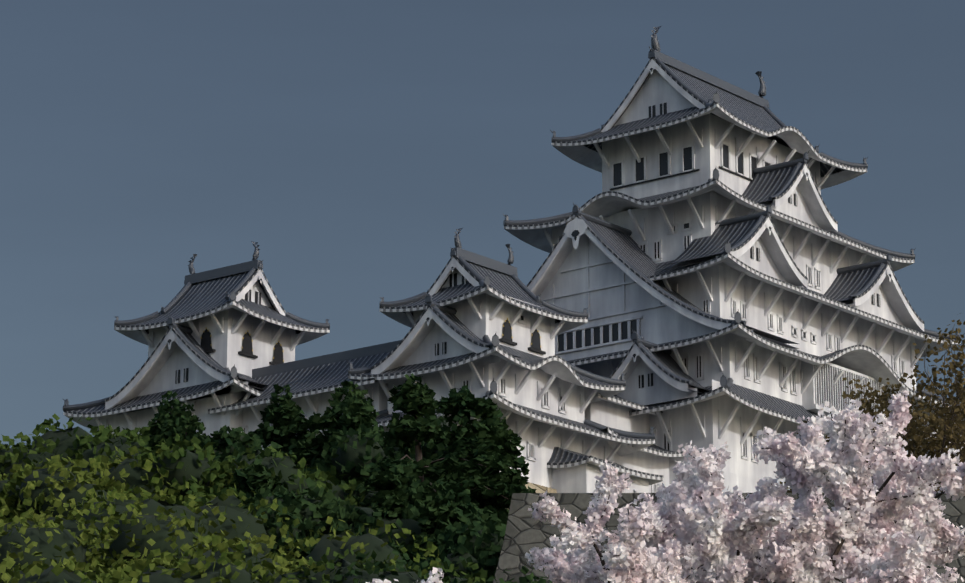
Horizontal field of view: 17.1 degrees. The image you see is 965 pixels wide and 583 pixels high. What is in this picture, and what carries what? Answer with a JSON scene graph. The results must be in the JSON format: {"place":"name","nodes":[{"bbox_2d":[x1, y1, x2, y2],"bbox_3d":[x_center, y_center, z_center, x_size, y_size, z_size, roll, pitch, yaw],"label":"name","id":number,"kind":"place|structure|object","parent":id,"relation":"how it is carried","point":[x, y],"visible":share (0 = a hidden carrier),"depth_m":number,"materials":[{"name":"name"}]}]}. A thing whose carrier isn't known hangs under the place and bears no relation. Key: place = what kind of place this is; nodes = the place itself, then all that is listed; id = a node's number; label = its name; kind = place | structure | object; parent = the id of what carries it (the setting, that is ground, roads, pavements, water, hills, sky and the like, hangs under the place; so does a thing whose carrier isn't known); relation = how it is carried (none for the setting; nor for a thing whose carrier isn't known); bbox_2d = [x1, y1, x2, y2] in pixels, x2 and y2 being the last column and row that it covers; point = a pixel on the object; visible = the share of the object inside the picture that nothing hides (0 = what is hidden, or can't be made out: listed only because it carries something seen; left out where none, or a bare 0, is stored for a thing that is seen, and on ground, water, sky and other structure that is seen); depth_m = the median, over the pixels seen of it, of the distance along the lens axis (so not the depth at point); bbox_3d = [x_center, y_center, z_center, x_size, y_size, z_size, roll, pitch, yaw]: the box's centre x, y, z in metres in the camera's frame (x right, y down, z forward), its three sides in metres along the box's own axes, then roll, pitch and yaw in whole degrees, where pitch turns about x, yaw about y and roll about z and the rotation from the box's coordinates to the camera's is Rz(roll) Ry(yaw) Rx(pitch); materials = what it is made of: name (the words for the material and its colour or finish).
{"place":"outdoors","nodes":[
{"label":"outdoors","id":0,"kind":"place"},
{"bbox_2d":[1,571,31,582],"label":"bush","id":1,"kind":"object","parent":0,"point":[23,577],"visible":0.2,"depth_m":79.69,"materials":[{"name":"green plant"}]},
{"bbox_2d":[72,515,192,580],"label":"bush","id":2,"kind":"object","parent":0,"point":[119,544],"visible":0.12,"depth_m":97.28,"materials":[{"name":"green plant"}]},
{"bbox_2d":[18,549,259,582],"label":"bush","id":3,"kind":"object","parent":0,"point":[50,576],"visible":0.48,"depth_m":76.45,"materials":[{"name":"plant"}]},
{"bbox_2d":[101,281,294,435],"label":"keep walls","id":4,"kind":"structure","parent":0,"point":[227,344],"depth_m":193.62,"materials":[{"name":"white paint"}]},
{"bbox_2d":[64,304,327,430],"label":"roof eaves","id":5,"kind":"object","parent":4,"relation":"attached to","point":[153,371],"visible":0.25,"depth_m":194.90,"materials":[{"name":"white paint"}]},
{"bbox_2d":[70,270,318,412],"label":"keep roof tiles","id":6,"kind":"object","parent":5,"relation":"on","point":[196,298],"visible":0.27,"depth_m":195.63,"materials":[{"name":"grey tile"}]},
{"bbox_2d":[63,241,329,410],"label":"roof ridges","id":7,"kind":"object","parent":6,"relation":"attached to","point":[251,267],"visible":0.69,"depth_m":196.84,"materials":[{"name":"grey tile"}]},
{"bbox_2d":[64,268,329,414],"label":"roof edge trim","id":8,"kind":"structure","parent":6,"relation":"attached to","point":[196,354],"depth_m":193.48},
{"bbox_2d":[64,302,329,416],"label":"keep rafter ends","id":9,"kind":"object","parent":5,"relation":"attached to","point":[210,391],"visible":0.48,"depth_m":193.07,"materials":[{"name":"white paint"}]},
{"bbox_2d":[94,270,305,436],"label":"keep trim","id":10,"kind":"structure","parent":4,"relation":"attached to","point":[125,392],"depth_m":193.93,"materials":[{"name":"white paint"}]},
{"bbox_2d":[167,279,281,383],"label":"windows","id":11,"kind":"structure","parent":4,"relation":"in","point":[247,346],"depth_m":193.64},
{"bbox_2d":[200,329,283,364],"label":"black keep frames","id":12,"kind":"structure","parent":4,"relation":"attached to","point":[242,352],"depth_m":193.65,"materials":[{"name":"black wood"}]},
{"bbox_2d":[200,327,283,360],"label":"keep gold fittings","id":13,"kind":"object","parent":12,"relation":"attached to","point":[243,338],"visible":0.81,"depth_m":193.85,"materials":[{"name":"metal"}]},
{"bbox_2d":[89,533,406,582],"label":"bush","id":14,"kind":"object","parent":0,"point":[324,543],"visible":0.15,"depth_m":96.24,"materials":[{"name":"green plant"}]},
{"bbox_2d":[216,352,389,407],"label":"corridor roof tiles","id":15,"kind":"object","parent":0,"point":[319,376],"visible":0.27,"depth_m":188.99,"materials":[{"name":"grey tile"}]},
{"bbox_2d":[252,340,400,378],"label":"corridor ridges","id":16,"kind":"object","parent":15,"relation":"on","point":[327,359],"visible":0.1,"depth_m":190.16,"materials":[{"name":"grey tile"}]},
{"bbox_2d":[243,381,387,449],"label":"corridor walls","id":17,"kind":"structure","parent":0,"point":[380,403],"depth_m":187.38,"materials":[{"name":"white paint"}]},
{"bbox_2d":[208,378,377,413],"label":"corridor eaves","id":18,"kind":"object","parent":17,"relation":"attached to","point":[301,396],"visible":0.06,"depth_m":186.15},
{"bbox_2d":[208,380,374,413],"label":"corridor rafter ends","id":19,"kind":"object","parent":18,"relation":"attached to","point":[294,396],"visible":0.35,"depth_m":186.54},
{"bbox_2d":[241,385,372,433],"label":"brackets","id":20,"kind":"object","parent":17,"relation":"attached to","point":[307,398],"depth_m":187.12,"materials":[{"name":"white paint"}]},
{"bbox_2d":[251,492,421,564],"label":"bush","id":21,"kind":"object","parent":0,"point":[408,524],"visible":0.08,"depth_m":124.71,"materials":[{"name":"green plant"}]},
{"bbox_2d":[316,435,447,498],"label":"tree","id":22,"kind":"object","parent":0,"point":[350,455],"visible":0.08,"depth_m":140.43,"materials":[{"name":"green plant"}]},
{"bbox_2d":[310,559,466,582],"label":"bush","id":23,"kind":"object","parent":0,"point":[345,564],"visible":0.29,"depth_m":90.91,"materials":[{"name":"green plant"}]},
{"bbox_2d":[343,570,530,582],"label":"bush","id":24,"kind":"object","parent":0,"point":[405,577],"visible":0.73,"depth_m":89.95,"materials":[{"name":"green plant"}]},
{"bbox_2d":[424,528,503,581],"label":"bush","id":25,"kind":"object","parent":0,"point":[456,559],"visible":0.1,"depth_m":117.82,"materials":[{"name":"green plant"}]},
{"bbox_2d":[304,228,655,438],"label":"keep ridges","id":26,"kind":"object","parent":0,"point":[463,256],"visible":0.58,"depth_m":185.88,"materials":[{"name":"grey tile"}]},
{"bbox_2d":[0,0,964,447],"label":"sky","id":27,"kind":"structure","parent":0,"point":[352,141],"materials":[{"name":"blue"}]},
{"bbox_2d":[383,267,607,487],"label":"keep walls","id":28,"kind":"structure","parent":0,"point":[540,472],"depth_m":182.57,"materials":[{"name":"white paint"}]},
{"bbox_2d":[315,289,654,455],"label":"eave tiles","id":29,"kind":"object","parent":28,"relation":"attached to","point":[560,370],"visible":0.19,"depth_m":183.32,"materials":[{"name":"white paint"}]},
{"bbox_2d":[308,286,654,443],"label":"keep rafter ends","id":30,"kind":"object","parent":29,"relation":"attached to","point":[514,360],"visible":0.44,"depth_m":181.72,"materials":[{"name":"white paint"}]},
{"bbox_2d":[324,256,654,440],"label":"roof trim","id":31,"kind":"structure","parent":29,"relation":"attached to","point":[476,343],"depth_m":182.03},
{"bbox_2d":[426,267,561,456],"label":"windows","id":32,"kind":"structure","parent":28,"relation":"in","point":[507,333],"depth_m":183.55,"materials":[{"name":"black"}]},
{"bbox_2d":[371,257,622,464],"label":"keep trim","id":33,"kind":"structure","parent":28,"relation":"attached to","point":[389,361],"depth_m":182.43,"materials":[{"name":"white paint"}]},
{"bbox_2d":[359,262,640,438],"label":"keep roof tiles","id":34,"kind":"object","parent":28,"relation":"on","point":[506,285],"visible":0.17,"depth_m":184.37,"materials":[{"name":"grey tile"}]},
{"bbox_2d":[499,320,545,354],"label":"black keep frames","id":35,"kind":"structure","parent":28,"relation":"attached to","point":[511,342],"depth_m":183.75,"materials":[{"name":"black wood"}]},
{"bbox_2d":[552,400,668,492],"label":"gallery walls","id":36,"kind":"structure","parent":0,"point":[577,479],"depth_m":188.34,"materials":[{"name":"white paint"}]},
{"bbox_2d":[547,395,674,467],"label":"gallery roof tiles","id":37,"kind":"object","parent":36,"relation":"on","point":[560,455],"visible":0.12,"depth_m":180.63,"materials":[{"name":"grey tile"}]},
{"bbox_2d":[547,392,682,477],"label":"gallery eave edge","id":38,"kind":"object","parent":37,"relation":"attached to","point":[614,465],"visible":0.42,"depth_m":182.85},
{"bbox_2d":[596,480,658,492],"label":"wall","id":39,"kind":"structure","parent":36,"relation":"attached to","point":[654,487],"depth_m":189.17,"materials":[{"name":"white paint"}]},
{"bbox_2d":[587,397,682,484],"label":"roof eaves","id":40,"kind":"object","parent":36,"relation":"attached to","point":[652,481],"visible":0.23,"depth_m":184.38,"materials":[{"name":"white paint"}]},
{"bbox_2d":[547,394,682,480],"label":"gallery rafter ends","id":41,"kind":"object","parent":40,"relation":"attached to","point":[631,445],"visible":0.35,"depth_m":183.43,"materials":[{"name":"white paint"}]},
{"bbox_2d":[504,104,960,424],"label":"keep rafter ends","id":42,"kind":"object","parent":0,"point":[737,262],"visible":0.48,"depth_m":201.22,"materials":[{"name":"white paint"}]},
{"bbox_2d":[504,57,961,454],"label":"roof trim","id":43,"kind":"structure","parent":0,"point":[682,305],"depth_m":200.72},
{"label":"lower bailey ground","id":44,"kind":"structure","parent":0,"visible":0},
{"bbox_2d":[780,369,964,492],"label":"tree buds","id":45,"kind":"object","parent":44,"relation":"on","point":[862,401],"visible":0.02,"depth_m":119.43,"materials":[{"name":"brown plant"}]},
{"bbox_2d":[850,382,940,461],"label":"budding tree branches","id":46,"kind":"object","parent":44,"relation":"on","point":[885,415],"depth_m":119.47,"materials":[{"name":"brown plant"}]},
{"bbox_2d":[859,313,964,491],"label":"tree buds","id":47,"kind":"object","parent":44,"relation":"on","point":[934,420],"visible":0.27,"depth_m":114.97,"materials":[{"name":"brown plant"}]},
{"bbox_2d":[864,324,964,490],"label":"tree branches","id":48,"kind":"object","parent":44,"relation":"on","point":[944,429],"visible":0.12,"depth_m":114.68,"materials":[{"name":"brown plant"}]},
{"bbox_3d":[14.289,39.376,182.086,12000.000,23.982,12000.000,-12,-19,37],"label":"ground","id":49,"kind":"structure","parent":0,"visible":0},
{"bbox_2d":[0,554,95,582],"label":"bush","id":50,"kind":"object","parent":49,"relation":"on","point":[9,562],"visible":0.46,"depth_m":79.56,"materials":[{"name":"green plant"}]},
{"bbox_2d":[0,453,110,521],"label":"bush","id":51,"kind":"object","parent":49,"relation":"on","point":[80,461],"visible":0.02,"depth_m":132.20,"materials":[{"name":"green plant"}]},
{"bbox_2d":[0,461,100,517],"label":"bush","id":52,"kind":"object","parent":51,"relation":"attached to","point":[10,492],"depth_m":131.71,"materials":[{"name":"plant"}]},
{"bbox_2d":[0,414,114,479],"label":"bush","id":53,"kind":"object","parent":49,"relation":"on","point":[40,448],"visible":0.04,"depth_m":146.66,"materials":[{"name":"green plant"}]},
{"bbox_2d":[0,426,92,479],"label":"bush","id":54,"kind":"object","parent":53,"relation":"attached to","point":[65,442],"visible":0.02,"depth_m":147.01,"materials":[{"name":"green plant"}]},
{"bbox_2d":[0,486,151,541],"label":"bush","id":55,"kind":"object","parent":49,"relation":"on","point":[4,510],"visible":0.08,"depth_m":106.40,"materials":[{"name":"green plant"}]},
{"bbox_2d":[1,498,135,537],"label":"bush","id":56,"kind":"object","parent":55,"relation":"attached to","point":[120,506],"depth_m":106.67,"materials":[{"name":"green plant"}]},
{"bbox_2d":[9,426,150,448],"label":"bush","id":57,"kind":"object","parent":49,"relation":"on","point":[144,431],"visible":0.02,"depth_m":153.06,"materials":[{"name":"green plant"}]},
{"bbox_2d":[60,425,159,471],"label":"bush","id":58,"kind":"object","parent":49,"relation":"on","point":[100,437],"depth_m":144.99,"materials":[{"name":"green plant"}]},
{"bbox_2d":[82,436,144,468],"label":"bush","id":59,"kind":"object","parent":58,"relation":"attached to","point":[88,454],"depth_m":144.42,"materials":[{"name":"green plant"}]},
{"bbox_2d":[0,446,240,521],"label":"bush","id":60,"kind":"object","parent":49,"relation":"on","point":[105,482],"depth_m":129.28,"materials":[{"name":"green plant"}]},
{"bbox_2d":[0,535,297,582],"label":"bush","id":61,"kind":"object","parent":49,"relation":"on","point":[200,567],"visible":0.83,"depth_m":76.56,"materials":[{"name":"green plant"}]},
{"bbox_2d":[0,477,309,574],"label":"bush","id":62,"kind":"object","parent":49,"relation":"on","point":[114,519],"visible":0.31,"depth_m":101.70,"materials":[{"name":"green plant"}]},
{"bbox_2d":[141,391,198,451],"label":"tree","id":63,"kind":"object","parent":49,"relation":"on","point":[163,417],"depth_m":151.04,"materials":[{"name":"green plant"}]},
{"bbox_2d":[59,502,297,582],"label":"bush","id":64,"kind":"object","parent":49,"relation":"on","point":[137,512],"visible":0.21,"depth_m":97.12,"materials":[{"name":"green plant"}]},
{"bbox_2d":[148,404,208,451],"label":"tree","id":65,"kind":"object","parent":49,"relation":"on","point":[189,421],"depth_m":147.14,"materials":[{"name":"green plant"}]},
{"bbox_2d":[148,425,314,480],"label":"bush","id":66,"kind":"object","parent":49,"relation":"on","point":[249,439],"visible":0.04,"depth_m":145.20,"materials":[{"name":"green plant"}]},
{"bbox_2d":[195,435,311,483],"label":"bush","id":67,"kind":"object","parent":66,"relation":"attached to","point":[232,448],"visible":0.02,"depth_m":145.21,"materials":[{"name":"green plant"}]},
{"bbox_2d":[62,516,440,582],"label":"bush","id":68,"kind":"object","parent":49,"relation":"on","point":[256,549],"visible":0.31,"depth_m":95.54,"materials":[{"name":"green plant"}]},
{"bbox_2d":[139,433,365,530],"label":"bush","id":69,"kind":"object","parent":49,"relation":"on","point":[223,468],"visible":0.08,"depth_m":130.41,"materials":[{"name":"green plant"}]},
{"bbox_2d":[153,447,343,507],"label":"bush","id":70,"kind":"object","parent":69,"relation":"attached to","point":[192,467],"visible":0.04,"depth_m":130.46,"materials":[{"name":"green plant"}]},
{"bbox_2d":[234,458,280,498],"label":"bush","id":71,"kind":"object","parent":49,"relation":"on","point":[255,475],"visible":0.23,"depth_m":128.72,"materials":[{"name":"green plant"}]},
{"bbox_2d":[250,384,323,459],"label":"tree","id":72,"kind":"object","parent":49,"relation":"on","point":[284,418],"depth_m":148.72,"materials":[{"name":"green plant"}]},
{"bbox_2d":[289,380,372,478],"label":"tree","id":73,"kind":"object","parent":49,"relation":"on","point":[328,418],"depth_m":145.81,"materials":[{"name":"green plant"}]},
{"bbox_2d":[316,390,384,453],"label":"tree","id":74,"kind":"object","parent":49,"relation":"on","point":[356,409],"visible":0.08,"depth_m":145.29,"materials":[{"name":"green plant"}]},
{"bbox_2d":[236,477,503,565],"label":"bush","id":75,"kind":"object","parent":49,"relation":"on","point":[330,502],"visible":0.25,"depth_m":125.41,"materials":[{"name":"green plant"}]},
{"bbox_2d":[280,547,496,582],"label":"bush","id":76,"kind":"object","parent":49,"relation":"on","point":[482,573],"visible":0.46,"depth_m":91.09,"materials":[{"name":"plant"}]},
{"bbox_2d":[355,463,434,535],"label":"tree","id":77,"kind":"object","parent":49,"relation":"on","point":[402,490],"depth_m":125.18,"materials":[{"name":"green plant"}]},
{"bbox_2d":[302,424,494,505],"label":"bush","id":78,"kind":"object","parent":49,"relation":"on","point":[362,431],"visible":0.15,"depth_m":140.44,"materials":[{"name":"green plant"}]},
{"bbox_2d":[302,550,551,582],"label":"bush","id":79,"kind":"object","parent":49,"relation":"on","point":[360,556],"visible":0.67,"depth_m":90.31,"materials":[{"name":"green plant"}]},
{"bbox_2d":[357,373,516,539],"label":"tree","id":80,"kind":"object","parent":49,"relation":"on","point":[401,432],"depth_m":134.13,"materials":[{"name":"green plant"}]},
{"bbox_2d":[391,480,484,563],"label":"tree","id":81,"kind":"object","parent":49,"relation":"on","point":[442,515],"depth_m":122.09,"materials":[{"name":"green plant"}]},
{"bbox_2d":[417,566,479,582],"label":"bush","id":82,"kind":"object","parent":49,"relation":"on","point":[455,579],"visible":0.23,"depth_m":88.02,"materials":[{"name":"plant"}]},
{"bbox_2d":[401,519,506,582],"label":"bush","id":83,"kind":"object","parent":49,"relation":"on","point":[461,534],"visible":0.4,"depth_m":118.12,"materials":[{"name":"green plant"}]},
{"bbox_2d":[413,385,536,521],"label":"tree","id":84,"kind":"object","parent":49,"relation":"on","point":[465,402],"depth_m":139.31,"materials":[{"name":"green plant"}]},
{"bbox_2d":[451,407,529,521],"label":"tree","id":85,"kind":"object","parent":49,"relation":"on","point":[510,441],"depth_m":139.47,"materials":[{"name":"green plant"}]},
{"bbox_2d":[507,482,556,508],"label":"keep stone base","id":86,"kind":"object","parent":49,"relation":"on","point":[541,489],"depth_m":179.02,"materials":[{"name":"beige stone"}]},
{"bbox_2d":[493,492,964,582],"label":"stone wall","id":87,"kind":"structure","parent":49,"relation":"on","point":[525,531],"depth_m":108.78,"materials":[{"name":"grey stone"}]},
{"bbox_2d":[530,409,964,582],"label":"cherry tree branches","id":88,"kind":"object","parent":49,"relation":"on","point":[839,546],"visible":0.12,"depth_m":33.60,"materials":[{"name":"pink plant"}]},
{"bbox_2d":[525,390,964,582],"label":"cherry blossoms","id":89,"kind":"object","parent":88,"relation":"attached to","point":[653,544],"visible":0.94,"depth_m":33.52,"materials":[{"name":"pink plant"}]},
{"bbox_2d":[540,69,963,492],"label":"keep walls","id":90,"kind":"structure","parent":49,"relation":"on","point":[663,324],"depth_m":200.95,"materials":[{"name":"white paint"}]},
{"bbox_2d":[610,166,751,189],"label":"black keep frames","id":91,"kind":"structure","parent":90,"relation":"attached to","point":[725,169],"depth_m":208.03,"materials":[{"name":"black wood"}]},
{"bbox_2d":[503,26,960,404],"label":"keep ridges","id":92,"kind":"object","parent":90,"relation":"attached to","point":[660,58],"visible":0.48,"depth_m":209.45,"materials":[{"name":"grey tile"}]},
{"bbox_2d":[505,107,964,423],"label":"roof eaves","id":93,"kind":"object","parent":90,"relation":"attached to","point":[865,362],"visible":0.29,"depth_m":204.39,"materials":[{"name":"white paint"}]},
{"bbox_2d":[558,68,925,455],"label":"windows","id":94,"kind":"structure","parent":90,"relation":"in","point":[687,152],"depth_m":200.50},
{"bbox_2d":[528,65,957,464],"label":"keep roof tiles","id":95,"kind":"object","parent":90,"relation":"attached to","point":[762,187],"visible":0.06,"depth_m":203.67,"materials":[{"name":"grey tile"}]},
{"bbox_2d":[527,59,960,468],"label":"keep trim","id":96,"kind":"structure","parent":90,"relation":"attached to","point":[579,225],"depth_m":200.58,"materials":[{"name":"white paint"}]},
{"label":"centre cherry tree branches","id":97,"kind":"object","parent":49,"relation":"on","visible":0},
{"bbox_2d":[366,567,443,582],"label":"cherry blossoms","id":98,"kind":"object","parent":97,"relation":"attached to","point":[432,579],"visible":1,"depth_m":52.53,"materials":[{"name":"plant"}]}
]}

